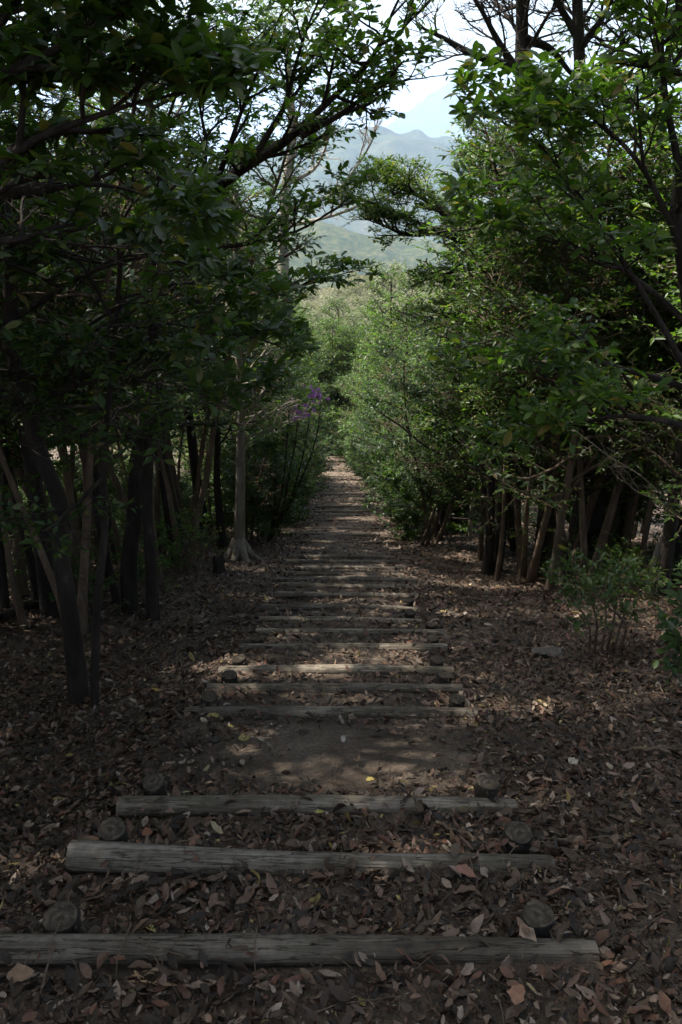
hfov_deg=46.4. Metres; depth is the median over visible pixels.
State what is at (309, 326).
evergreen tree
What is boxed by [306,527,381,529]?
log step
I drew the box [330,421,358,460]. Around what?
shrub
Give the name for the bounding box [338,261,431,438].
evergreen tree
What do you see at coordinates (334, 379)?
bushy tree
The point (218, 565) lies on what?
stump
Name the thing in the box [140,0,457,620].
slanting tree
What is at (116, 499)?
shrub
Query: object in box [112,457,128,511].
shrub
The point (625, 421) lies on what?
evergreen tree
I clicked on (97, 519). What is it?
tree
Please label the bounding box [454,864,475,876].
fallen leaf
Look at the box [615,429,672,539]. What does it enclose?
evergreen tree
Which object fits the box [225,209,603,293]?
wooded ridge
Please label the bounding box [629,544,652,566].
seedling
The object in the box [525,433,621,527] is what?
evergreen tree
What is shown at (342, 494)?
log step
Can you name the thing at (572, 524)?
evergreen tree
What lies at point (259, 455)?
bushy tree
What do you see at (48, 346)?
leaning tree
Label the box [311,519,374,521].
log step
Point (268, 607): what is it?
log step
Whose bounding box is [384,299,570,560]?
evergreen tree
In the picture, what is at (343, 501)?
log step
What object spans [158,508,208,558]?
seedling
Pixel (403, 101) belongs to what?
sky
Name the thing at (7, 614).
fallen branch
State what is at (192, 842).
fallen leaf
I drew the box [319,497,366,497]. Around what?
log step
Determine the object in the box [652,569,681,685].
edge shrub
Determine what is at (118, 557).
seedling
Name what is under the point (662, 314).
young tree
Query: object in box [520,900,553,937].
step post
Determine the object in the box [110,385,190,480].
bushy tree
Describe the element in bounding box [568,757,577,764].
fallen leaf
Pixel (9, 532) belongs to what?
tree
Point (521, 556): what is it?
tree
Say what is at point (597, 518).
tree
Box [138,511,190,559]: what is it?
seedling
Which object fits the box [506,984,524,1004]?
fallen leaf
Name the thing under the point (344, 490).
log step
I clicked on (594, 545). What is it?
seedling
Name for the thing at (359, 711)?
log step
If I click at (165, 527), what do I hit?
seedling
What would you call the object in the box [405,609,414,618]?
step post
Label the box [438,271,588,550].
evergreen tree
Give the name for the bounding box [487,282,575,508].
slender tree
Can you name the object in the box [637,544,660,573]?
seedling
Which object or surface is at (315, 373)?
evergreen tree
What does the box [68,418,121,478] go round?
bushy tree
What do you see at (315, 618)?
log step
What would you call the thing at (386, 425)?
bushy tree
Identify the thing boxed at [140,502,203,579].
seedling
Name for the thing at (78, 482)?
shrub
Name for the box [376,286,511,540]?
bushy tree
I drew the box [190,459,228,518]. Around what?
shrub
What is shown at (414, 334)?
evergreen tree
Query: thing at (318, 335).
evergreen tree
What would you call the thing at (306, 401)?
bushy tree
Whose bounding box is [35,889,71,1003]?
fallen branch
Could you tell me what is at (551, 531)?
slender tree
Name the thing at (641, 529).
evergreen tree
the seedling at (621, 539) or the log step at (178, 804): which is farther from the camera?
the seedling at (621, 539)
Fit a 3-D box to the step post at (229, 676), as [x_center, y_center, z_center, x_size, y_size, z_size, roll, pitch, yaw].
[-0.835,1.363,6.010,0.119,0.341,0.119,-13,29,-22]
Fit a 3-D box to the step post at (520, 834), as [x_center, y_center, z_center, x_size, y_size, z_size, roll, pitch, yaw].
[0.729,1.473,3.398,0.121,0.341,0.118,29,39,36]
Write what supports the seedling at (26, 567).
on the ground
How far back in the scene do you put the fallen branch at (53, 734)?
5.33 m
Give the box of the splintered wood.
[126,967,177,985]
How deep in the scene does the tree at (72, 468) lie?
10.62 m
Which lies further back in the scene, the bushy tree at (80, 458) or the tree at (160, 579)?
the bushy tree at (80, 458)
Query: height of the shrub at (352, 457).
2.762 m
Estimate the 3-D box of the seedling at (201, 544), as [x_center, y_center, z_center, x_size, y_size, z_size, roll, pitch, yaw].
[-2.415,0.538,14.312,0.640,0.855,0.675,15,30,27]
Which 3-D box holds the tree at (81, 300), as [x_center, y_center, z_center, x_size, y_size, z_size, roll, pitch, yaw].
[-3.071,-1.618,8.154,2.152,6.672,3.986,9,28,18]
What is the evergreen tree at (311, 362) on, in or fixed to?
on the ground
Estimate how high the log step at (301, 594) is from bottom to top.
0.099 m
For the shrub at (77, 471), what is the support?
on the ground
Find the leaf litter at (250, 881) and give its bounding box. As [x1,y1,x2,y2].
[0,447,681,1023]
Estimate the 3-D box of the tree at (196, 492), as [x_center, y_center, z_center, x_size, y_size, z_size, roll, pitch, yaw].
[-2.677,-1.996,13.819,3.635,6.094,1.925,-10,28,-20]
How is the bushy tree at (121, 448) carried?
on the ground
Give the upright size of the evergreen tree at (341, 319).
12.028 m
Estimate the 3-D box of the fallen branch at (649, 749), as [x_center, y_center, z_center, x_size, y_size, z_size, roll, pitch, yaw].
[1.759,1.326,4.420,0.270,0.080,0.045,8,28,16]
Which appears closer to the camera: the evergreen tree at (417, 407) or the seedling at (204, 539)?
the seedling at (204, 539)
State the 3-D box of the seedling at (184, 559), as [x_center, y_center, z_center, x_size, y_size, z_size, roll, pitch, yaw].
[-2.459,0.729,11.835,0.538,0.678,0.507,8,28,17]
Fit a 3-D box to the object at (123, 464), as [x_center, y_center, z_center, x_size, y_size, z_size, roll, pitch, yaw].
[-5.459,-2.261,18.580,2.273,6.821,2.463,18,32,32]
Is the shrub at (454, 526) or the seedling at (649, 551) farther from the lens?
the shrub at (454, 526)
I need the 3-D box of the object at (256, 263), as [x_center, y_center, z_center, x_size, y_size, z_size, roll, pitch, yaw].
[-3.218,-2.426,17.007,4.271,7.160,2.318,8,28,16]
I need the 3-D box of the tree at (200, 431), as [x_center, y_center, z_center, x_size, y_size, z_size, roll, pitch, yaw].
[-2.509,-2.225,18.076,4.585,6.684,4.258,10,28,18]
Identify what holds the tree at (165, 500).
on the ground
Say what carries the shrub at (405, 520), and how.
on the ground
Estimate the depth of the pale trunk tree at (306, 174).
22.94 m
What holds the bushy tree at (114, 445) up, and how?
on the ground
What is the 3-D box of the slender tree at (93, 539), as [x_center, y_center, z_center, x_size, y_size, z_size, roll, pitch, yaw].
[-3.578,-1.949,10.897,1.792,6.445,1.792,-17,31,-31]
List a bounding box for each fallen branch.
[0,600,39,621]
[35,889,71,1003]
[49,704,75,743]
[435,820,489,845]
[531,835,607,844]
[632,746,681,754]
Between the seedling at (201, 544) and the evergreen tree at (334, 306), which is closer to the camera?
the seedling at (201, 544)
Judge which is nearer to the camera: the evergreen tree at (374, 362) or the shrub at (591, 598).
the shrub at (591, 598)
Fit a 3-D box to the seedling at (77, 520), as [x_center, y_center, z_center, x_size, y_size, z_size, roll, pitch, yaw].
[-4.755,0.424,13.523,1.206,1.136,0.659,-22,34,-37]
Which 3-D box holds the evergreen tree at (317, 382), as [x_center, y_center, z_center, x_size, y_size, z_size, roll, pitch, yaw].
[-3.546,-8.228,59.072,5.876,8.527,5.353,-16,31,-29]
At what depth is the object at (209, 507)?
19.66 m
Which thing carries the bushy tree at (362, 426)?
on the ground
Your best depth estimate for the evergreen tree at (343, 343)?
58.02 m
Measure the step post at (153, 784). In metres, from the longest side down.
0.341 x 0.116 x 0.113 m
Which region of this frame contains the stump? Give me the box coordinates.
[213,554,226,574]
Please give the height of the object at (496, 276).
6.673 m
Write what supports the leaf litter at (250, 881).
on the ground
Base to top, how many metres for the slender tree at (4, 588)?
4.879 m
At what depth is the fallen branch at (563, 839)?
3.38 m
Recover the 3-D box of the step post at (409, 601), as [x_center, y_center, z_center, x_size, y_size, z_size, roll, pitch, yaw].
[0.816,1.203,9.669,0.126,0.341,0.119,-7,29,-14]
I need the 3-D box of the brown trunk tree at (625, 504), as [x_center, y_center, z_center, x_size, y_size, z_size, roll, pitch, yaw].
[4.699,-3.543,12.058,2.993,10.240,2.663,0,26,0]
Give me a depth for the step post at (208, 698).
5.30 m
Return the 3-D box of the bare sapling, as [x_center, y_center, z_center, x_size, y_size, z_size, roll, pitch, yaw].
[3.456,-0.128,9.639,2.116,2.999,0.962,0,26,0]
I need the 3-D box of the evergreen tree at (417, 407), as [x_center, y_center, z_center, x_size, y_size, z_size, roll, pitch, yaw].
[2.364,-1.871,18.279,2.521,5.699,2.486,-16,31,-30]
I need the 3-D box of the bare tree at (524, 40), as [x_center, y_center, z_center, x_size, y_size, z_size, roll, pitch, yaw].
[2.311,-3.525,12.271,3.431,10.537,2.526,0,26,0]
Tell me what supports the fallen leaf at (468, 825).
on the leaf litter at (250, 881)
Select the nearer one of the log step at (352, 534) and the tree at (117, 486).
the tree at (117, 486)
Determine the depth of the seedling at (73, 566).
9.12 m
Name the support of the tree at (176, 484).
on the ground
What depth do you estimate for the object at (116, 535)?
12.42 m
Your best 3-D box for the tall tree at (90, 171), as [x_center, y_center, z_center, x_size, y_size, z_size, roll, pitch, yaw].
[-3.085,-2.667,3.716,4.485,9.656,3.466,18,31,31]
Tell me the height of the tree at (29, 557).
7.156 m
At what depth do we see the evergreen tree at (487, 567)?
12.60 m
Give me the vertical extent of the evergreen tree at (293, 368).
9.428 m
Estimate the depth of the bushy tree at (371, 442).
22.94 m
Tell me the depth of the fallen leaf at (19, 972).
2.48 m
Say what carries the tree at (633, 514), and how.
on the ground
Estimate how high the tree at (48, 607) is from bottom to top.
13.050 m
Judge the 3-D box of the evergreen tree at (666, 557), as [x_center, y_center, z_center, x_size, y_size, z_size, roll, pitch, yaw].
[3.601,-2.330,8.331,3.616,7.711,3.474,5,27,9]
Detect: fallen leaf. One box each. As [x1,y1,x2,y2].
[6,962,33,983]
[141,827,152,835]
[188,835,199,845]
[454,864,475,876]
[465,822,472,830]
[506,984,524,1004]
[519,925,536,941]
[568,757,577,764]
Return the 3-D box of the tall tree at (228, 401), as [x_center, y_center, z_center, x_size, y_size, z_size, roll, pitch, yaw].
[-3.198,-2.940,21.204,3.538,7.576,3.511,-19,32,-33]
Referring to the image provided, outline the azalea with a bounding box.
[262,383,335,540]
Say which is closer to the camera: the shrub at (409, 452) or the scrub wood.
the shrub at (409, 452)
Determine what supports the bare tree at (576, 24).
on the ground
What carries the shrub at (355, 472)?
on the ground
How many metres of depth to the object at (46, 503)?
11.38 m
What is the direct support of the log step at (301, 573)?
on the ground
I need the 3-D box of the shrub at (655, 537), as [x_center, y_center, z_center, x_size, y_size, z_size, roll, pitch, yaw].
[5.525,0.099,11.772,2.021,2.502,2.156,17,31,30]
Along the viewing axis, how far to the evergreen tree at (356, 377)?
48.94 m
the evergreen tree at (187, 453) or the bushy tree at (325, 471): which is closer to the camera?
the evergreen tree at (187, 453)
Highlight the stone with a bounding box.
[531,646,563,657]
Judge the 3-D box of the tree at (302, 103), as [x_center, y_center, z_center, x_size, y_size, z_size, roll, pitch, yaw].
[-2.001,-2.217,10.954,4.242,7.125,2.320,13,29,24]
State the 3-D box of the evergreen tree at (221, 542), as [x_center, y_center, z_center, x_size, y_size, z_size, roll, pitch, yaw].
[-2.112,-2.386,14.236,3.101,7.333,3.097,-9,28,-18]
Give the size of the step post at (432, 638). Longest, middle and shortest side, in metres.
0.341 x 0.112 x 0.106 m
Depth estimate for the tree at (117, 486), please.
12.13 m
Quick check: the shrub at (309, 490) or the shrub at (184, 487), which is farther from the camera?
the shrub at (309, 490)
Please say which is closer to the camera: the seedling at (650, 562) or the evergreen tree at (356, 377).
the seedling at (650, 562)
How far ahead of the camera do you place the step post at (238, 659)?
6.47 m
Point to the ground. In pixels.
(372, 752)
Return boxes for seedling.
[5,557,24,607]
[6,535,31,584]
[48,545,109,601]
[49,504,83,525]
[111,544,143,586]
[137,529,179,591]
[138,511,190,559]
[138,540,168,565]
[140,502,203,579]
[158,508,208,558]
[159,534,195,575]
[160,509,185,551]
[182,507,227,558]
[184,521,226,555]
[205,516,233,545]
[527,538,564,574]
[546,549,587,590]
[567,534,628,574]
[576,551,619,593]
[587,549,611,569]
[598,531,644,586]
[613,539,661,594]
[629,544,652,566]
[633,554,681,594]
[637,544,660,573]
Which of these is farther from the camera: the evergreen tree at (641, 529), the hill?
the hill
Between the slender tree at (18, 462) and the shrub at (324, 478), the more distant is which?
the shrub at (324, 478)
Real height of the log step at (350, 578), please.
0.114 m
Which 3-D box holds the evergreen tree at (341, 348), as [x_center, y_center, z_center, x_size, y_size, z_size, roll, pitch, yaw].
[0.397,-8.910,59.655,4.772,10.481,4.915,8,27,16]
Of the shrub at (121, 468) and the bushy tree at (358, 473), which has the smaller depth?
the shrub at (121, 468)
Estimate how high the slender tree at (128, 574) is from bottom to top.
5.713 m
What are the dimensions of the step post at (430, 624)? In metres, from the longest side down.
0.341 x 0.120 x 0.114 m
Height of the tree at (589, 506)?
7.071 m
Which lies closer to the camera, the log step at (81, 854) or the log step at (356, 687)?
the log step at (81, 854)
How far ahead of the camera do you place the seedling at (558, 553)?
10.87 m
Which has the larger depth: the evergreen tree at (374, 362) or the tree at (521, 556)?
the evergreen tree at (374, 362)
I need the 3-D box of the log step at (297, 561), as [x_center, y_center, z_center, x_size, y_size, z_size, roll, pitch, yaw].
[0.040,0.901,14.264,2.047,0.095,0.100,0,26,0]
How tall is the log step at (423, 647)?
0.097 m
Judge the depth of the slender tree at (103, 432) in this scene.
4.66 m
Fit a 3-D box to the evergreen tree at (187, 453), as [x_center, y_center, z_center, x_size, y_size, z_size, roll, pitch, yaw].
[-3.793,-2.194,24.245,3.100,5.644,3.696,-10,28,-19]
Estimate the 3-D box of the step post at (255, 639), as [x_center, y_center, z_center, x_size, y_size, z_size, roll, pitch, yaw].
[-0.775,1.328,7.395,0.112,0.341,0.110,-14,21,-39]
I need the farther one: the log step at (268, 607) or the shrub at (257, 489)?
the shrub at (257, 489)
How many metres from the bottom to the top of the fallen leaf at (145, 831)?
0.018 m
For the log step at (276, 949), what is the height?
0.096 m
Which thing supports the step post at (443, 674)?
on the ground
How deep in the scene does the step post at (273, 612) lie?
8.73 m
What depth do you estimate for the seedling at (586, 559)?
9.87 m
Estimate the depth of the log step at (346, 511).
26.41 m
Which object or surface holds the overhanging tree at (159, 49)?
on the ground
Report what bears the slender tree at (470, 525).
on the ground
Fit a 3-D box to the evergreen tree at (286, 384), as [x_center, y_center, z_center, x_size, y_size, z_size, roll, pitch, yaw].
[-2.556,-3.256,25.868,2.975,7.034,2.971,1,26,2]
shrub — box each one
[18,477,63,538]
[52,454,82,519]
[52,457,82,504]
[93,451,162,550]
[108,485,154,528]
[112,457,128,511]
[153,473,192,521]
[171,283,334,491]
[181,479,213,517]
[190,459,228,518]
[198,420,300,541]
[201,424,307,536]
[221,408,335,537]
[266,455,306,523]
[289,439,328,512]
[298,411,336,473]
[309,425,332,487]
[309,448,333,485]
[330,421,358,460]
[336,415,364,457]
[340,435,375,471]
[343,428,359,475]
[343,432,364,468]
[346,433,378,480]
[352,433,383,498]
[361,446,448,540]
[372,380,443,523]
[385,400,465,529]
[409,433,495,535]
[539,537,679,653]
[559,441,667,573]
[648,445,681,584]
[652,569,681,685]
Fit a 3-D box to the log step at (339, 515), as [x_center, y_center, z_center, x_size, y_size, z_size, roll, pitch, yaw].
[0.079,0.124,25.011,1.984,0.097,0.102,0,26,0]
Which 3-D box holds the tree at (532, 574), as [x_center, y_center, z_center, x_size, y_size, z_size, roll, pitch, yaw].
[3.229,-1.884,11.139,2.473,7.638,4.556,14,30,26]
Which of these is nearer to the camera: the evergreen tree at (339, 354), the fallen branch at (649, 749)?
the fallen branch at (649, 749)
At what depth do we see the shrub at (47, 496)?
15.56 m
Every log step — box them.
[0,933,599,965]
[65,839,555,876]
[116,794,517,815]
[184,706,477,718]
[206,683,462,693]
[218,664,453,676]
[239,643,447,652]
[255,628,444,634]
[259,616,421,622]
[260,603,419,611]
[276,576,417,582]
[278,591,417,598]
[281,582,415,588]
[286,559,400,563]
[288,571,403,575]
[292,555,394,558]
[294,565,403,569]
[297,540,382,543]
[302,532,379,535]
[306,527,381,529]
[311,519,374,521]
[312,514,374,516]
[313,510,372,512]
[316,505,371,507]
[318,501,366,502]
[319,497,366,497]
[320,493,365,494]
[324,490,364,490]
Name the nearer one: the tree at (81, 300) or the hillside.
the tree at (81, 300)
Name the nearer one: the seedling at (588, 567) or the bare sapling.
the bare sapling
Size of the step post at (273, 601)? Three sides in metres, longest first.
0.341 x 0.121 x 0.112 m
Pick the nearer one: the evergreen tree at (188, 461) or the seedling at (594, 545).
the seedling at (594, 545)
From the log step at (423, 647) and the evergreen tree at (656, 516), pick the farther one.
the evergreen tree at (656, 516)
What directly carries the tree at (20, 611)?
on the ground
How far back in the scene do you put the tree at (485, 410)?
11.34 m
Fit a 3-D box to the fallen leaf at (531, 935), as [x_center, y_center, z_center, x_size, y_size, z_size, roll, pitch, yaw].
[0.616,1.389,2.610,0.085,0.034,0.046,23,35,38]
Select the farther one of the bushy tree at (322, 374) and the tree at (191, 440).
the bushy tree at (322, 374)
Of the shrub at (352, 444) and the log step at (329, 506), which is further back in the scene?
the shrub at (352, 444)
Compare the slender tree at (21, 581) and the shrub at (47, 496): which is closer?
the slender tree at (21, 581)
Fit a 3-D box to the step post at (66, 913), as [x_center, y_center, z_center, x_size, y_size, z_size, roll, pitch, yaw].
[-0.955,1.501,2.772,0.118,0.341,0.112,-20,41,-31]
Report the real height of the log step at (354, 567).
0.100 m
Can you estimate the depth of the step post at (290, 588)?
10.68 m
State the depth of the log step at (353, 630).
7.98 m
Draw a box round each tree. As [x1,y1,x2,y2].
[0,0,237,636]
[0,0,279,287]
[0,1,185,562]
[0,6,129,215]
[0,51,317,705]
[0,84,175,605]
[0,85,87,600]
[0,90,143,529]
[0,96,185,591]
[0,102,252,706]
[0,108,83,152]
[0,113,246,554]
[0,131,122,596]
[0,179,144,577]
[0,180,101,608]
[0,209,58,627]
[0,246,59,618]
[0,306,103,492]
[0,462,26,571]
[1,103,121,562]
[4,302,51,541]
[5,0,319,542]
[13,72,285,613]
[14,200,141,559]
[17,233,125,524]
[25,118,140,562]
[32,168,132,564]
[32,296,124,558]
[50,8,212,528]
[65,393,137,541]
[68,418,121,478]
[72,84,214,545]
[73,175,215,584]
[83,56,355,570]
[97,413,153,479]
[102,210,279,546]
[108,442,129,479]
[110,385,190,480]
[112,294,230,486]
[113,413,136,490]
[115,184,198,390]
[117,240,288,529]
[122,439,182,471]
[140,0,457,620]
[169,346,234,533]
[170,157,305,548]
[170,426,197,478]
[171,171,326,561]
[171,358,245,488]
[171,405,213,493]
[176,256,279,453]
[202,384,312,536]
[203,250,322,450]
[223,340,307,428]
[228,390,331,504]
[232,277,337,448]
[244,0,437,415]
[260,315,315,408]
[270,293,328,427]
[276,311,336,428]
[289,376,338,476]
[292,376,327,476]
[294,383,337,477]
[296,304,325,378]
[298,354,337,419]
[300,308,333,416]
[307,311,360,451]
[310,294,365,418]
[312,350,356,451]
[315,330,360,444]
[316,358,347,451]
[317,316,354,431]
[319,364,358,454]
[321,125,588,544]
[321,324,365,437]
[321,372,364,443]
[322,306,370,422]
[327,358,372,437]
[333,357,380,431]
[338,260,438,456]
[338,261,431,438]
[340,381,387,478]
[345,302,389,418]
[345,317,410,433]
[351,373,401,492]
[352,375,405,507]
[355,354,466,532]
[357,384,436,508]
[360,316,408,388]
[363,336,500,545]
[364,316,444,474]
[365,126,593,575]
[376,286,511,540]
[383,322,475,529]
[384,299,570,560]
[387,328,495,520]
[393,0,619,572]
[399,100,681,590]
[400,313,429,360]
[419,273,535,538]
[425,0,681,464]
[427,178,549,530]
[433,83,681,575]
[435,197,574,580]
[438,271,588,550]
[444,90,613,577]
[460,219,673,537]
[463,242,629,565]
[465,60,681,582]
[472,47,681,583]
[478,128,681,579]
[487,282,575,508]
[496,166,681,582]
[506,8,681,596]
[517,401,623,540]
[520,0,658,574]
[521,452,572,525]
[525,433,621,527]
[539,219,678,566]
[540,0,675,569]
[572,242,681,603]
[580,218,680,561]
[596,282,669,536]
[600,212,681,583]
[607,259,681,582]
[608,0,681,560]
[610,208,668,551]
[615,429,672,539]
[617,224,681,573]
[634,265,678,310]
[638,126,681,377]
[639,426,673,528]
[640,466,665,533]
[646,429,668,544]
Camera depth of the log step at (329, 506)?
28.16 m
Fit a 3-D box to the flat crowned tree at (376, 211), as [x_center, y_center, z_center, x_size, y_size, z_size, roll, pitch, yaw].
[2.011,-2.867,15.538,4.913,8.610,2.763,0,26,0]
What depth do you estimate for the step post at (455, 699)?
5.31 m
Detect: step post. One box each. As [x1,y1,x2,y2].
[42,901,82,933]
[98,817,128,841]
[142,773,167,795]
[201,691,217,705]
[221,670,237,682]
[232,654,247,665]
[251,636,262,642]
[268,609,278,615]
[269,599,278,603]
[286,587,293,598]
[403,597,413,606]
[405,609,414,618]
[426,621,437,628]
[427,634,438,642]
[429,655,442,665]
[434,670,451,683]
[448,693,464,707]
[474,774,498,797]
[500,821,532,853]
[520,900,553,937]
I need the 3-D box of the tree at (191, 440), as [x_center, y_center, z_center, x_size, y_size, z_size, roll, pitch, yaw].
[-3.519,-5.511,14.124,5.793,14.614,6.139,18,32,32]
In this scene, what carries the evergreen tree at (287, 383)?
on the ground
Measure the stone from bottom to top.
0.100 m
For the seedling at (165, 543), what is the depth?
11.81 m
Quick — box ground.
[0,158,681,1023]
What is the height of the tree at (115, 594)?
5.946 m
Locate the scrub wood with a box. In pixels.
[290,259,488,345]
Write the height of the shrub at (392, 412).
4.267 m
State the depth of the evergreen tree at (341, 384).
54.31 m
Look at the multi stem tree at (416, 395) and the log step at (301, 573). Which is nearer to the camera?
the log step at (301, 573)
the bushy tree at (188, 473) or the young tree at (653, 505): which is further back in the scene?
the bushy tree at (188, 473)
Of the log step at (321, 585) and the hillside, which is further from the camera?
the hillside
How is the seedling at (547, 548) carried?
on the ground
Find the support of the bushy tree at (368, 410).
on the ground
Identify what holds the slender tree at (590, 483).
on the ground
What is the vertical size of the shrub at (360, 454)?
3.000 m
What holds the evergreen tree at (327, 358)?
on the ground
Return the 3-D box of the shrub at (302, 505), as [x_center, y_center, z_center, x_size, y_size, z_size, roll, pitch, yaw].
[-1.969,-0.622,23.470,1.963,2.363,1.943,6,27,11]
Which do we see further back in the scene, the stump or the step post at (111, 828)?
the stump
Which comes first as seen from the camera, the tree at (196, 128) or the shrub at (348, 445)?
the tree at (196, 128)
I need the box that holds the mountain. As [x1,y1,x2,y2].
[385,82,600,160]
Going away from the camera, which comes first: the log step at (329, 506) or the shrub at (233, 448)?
the shrub at (233, 448)
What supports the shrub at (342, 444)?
on the ground
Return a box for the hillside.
[174,270,488,410]
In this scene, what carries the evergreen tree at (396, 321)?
on the ground
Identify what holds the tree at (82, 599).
on the ground
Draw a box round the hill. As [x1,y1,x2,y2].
[36,124,673,241]
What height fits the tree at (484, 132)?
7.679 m
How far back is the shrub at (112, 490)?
14.51 m
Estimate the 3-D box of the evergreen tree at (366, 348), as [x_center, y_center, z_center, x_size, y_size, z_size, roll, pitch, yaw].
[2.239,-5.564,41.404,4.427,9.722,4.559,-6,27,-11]
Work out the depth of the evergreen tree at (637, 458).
12.01 m
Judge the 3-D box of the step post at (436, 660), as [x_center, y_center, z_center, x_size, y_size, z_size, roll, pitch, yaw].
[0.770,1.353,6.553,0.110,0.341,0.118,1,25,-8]
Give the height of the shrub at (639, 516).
2.502 m
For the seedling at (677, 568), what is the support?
on the ground
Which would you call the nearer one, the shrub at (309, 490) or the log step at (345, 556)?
the log step at (345, 556)
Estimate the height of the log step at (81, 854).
0.120 m
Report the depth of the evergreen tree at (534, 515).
20.80 m
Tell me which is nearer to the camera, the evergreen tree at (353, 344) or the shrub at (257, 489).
the shrub at (257, 489)
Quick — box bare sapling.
[572,418,672,587]
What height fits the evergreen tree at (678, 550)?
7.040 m
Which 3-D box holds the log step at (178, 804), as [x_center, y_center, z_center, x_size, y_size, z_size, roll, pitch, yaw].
[-0.113,1.387,3.753,1.874,0.103,0.102,0,26,0]
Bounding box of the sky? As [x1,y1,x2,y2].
[0,0,681,157]
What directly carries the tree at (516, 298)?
on the ground
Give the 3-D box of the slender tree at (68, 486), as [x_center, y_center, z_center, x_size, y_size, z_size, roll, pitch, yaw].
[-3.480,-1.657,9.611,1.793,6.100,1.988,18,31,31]
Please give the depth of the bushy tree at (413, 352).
20.32 m
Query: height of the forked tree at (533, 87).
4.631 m
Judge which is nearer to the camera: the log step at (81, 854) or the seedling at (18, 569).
the log step at (81, 854)
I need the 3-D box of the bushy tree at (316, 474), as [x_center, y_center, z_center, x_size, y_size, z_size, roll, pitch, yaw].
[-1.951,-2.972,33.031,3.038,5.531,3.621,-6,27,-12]
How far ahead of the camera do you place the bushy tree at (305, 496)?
23.17 m
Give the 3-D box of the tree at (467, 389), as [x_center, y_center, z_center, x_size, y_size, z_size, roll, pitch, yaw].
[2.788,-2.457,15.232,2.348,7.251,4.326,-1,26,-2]
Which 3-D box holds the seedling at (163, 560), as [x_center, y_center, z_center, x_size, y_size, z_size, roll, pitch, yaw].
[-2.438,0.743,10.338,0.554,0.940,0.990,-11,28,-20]
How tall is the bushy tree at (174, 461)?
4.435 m
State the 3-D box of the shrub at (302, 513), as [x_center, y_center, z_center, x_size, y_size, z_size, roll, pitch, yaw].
[-1.765,-0.740,19.060,2.650,3.276,2.876,-23,35,-39]
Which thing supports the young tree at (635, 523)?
on the ground
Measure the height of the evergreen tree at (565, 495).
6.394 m
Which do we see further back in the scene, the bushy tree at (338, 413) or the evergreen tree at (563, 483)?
the bushy tree at (338, 413)
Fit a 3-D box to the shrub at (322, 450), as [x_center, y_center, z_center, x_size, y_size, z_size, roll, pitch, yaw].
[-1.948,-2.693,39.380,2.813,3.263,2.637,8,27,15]
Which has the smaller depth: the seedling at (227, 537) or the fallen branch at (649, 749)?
the fallen branch at (649, 749)
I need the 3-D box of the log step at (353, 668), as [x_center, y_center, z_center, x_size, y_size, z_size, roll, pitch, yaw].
[-0.041,1.278,6.407,1.888,0.107,0.094,0,26,0]
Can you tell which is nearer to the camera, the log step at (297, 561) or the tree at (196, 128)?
the log step at (297, 561)
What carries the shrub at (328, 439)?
on the ground
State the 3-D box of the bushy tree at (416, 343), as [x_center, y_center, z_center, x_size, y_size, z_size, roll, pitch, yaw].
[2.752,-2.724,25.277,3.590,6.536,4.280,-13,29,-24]
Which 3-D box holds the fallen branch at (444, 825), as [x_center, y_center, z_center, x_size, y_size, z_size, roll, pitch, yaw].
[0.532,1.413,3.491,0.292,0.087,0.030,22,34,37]
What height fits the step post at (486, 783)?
0.341 m
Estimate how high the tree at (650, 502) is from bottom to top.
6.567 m
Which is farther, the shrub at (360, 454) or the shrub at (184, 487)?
the shrub at (360, 454)
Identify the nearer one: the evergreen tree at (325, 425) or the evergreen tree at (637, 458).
the evergreen tree at (637, 458)
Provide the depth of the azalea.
16.19 m
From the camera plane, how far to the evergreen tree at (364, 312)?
61.35 m
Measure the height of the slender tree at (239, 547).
6.635 m
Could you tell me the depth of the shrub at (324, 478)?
37.72 m

